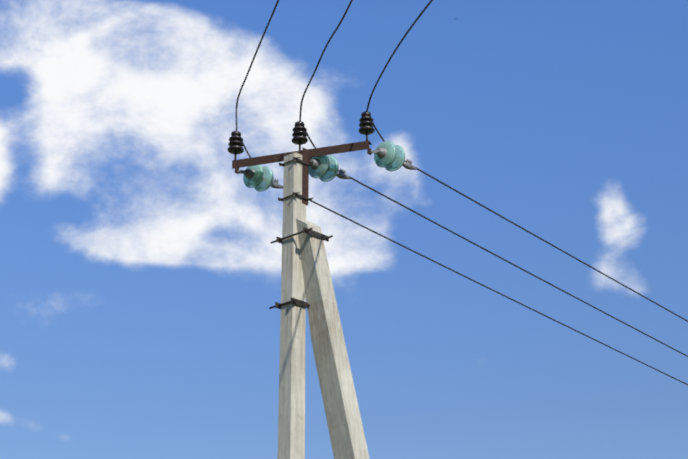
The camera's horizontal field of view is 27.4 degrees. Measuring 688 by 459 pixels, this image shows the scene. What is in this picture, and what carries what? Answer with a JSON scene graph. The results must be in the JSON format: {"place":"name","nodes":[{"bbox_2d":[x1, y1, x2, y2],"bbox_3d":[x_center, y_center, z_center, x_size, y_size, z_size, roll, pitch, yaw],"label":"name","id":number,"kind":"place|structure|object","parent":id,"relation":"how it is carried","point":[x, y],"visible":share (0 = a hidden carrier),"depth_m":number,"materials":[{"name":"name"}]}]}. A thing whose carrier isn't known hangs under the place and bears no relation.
{"place":"outdoors","nodes":[
{"label":"outdoors","id":0,"kind":"place"},
{"bbox_2d":[0,0,687,458],"label":"sky","id":1,"kind":"structure","parent":0,"point":[140,272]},
{"label":"ground","id":2,"kind":"structure","parent":0,"visible":0},
{"bbox_2d":[227,111,416,458],"bbox_3d":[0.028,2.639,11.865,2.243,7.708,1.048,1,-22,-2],"label":"concrete pole with strut crossarm insulators","id":3,"kind":"object","parent":2,"relation":"on","point":[306,281],"visible":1,"depth_m":12.34,"materials":[{"name":"concrete"}]},
{"bbox_2d":[235,0,687,384],"bbox_3d":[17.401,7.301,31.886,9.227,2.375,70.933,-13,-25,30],"label":"conductors","id":4,"kind":"object","parent":3,"relation":"attached to","point":[396,48],"visible":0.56,"depth_m":14.32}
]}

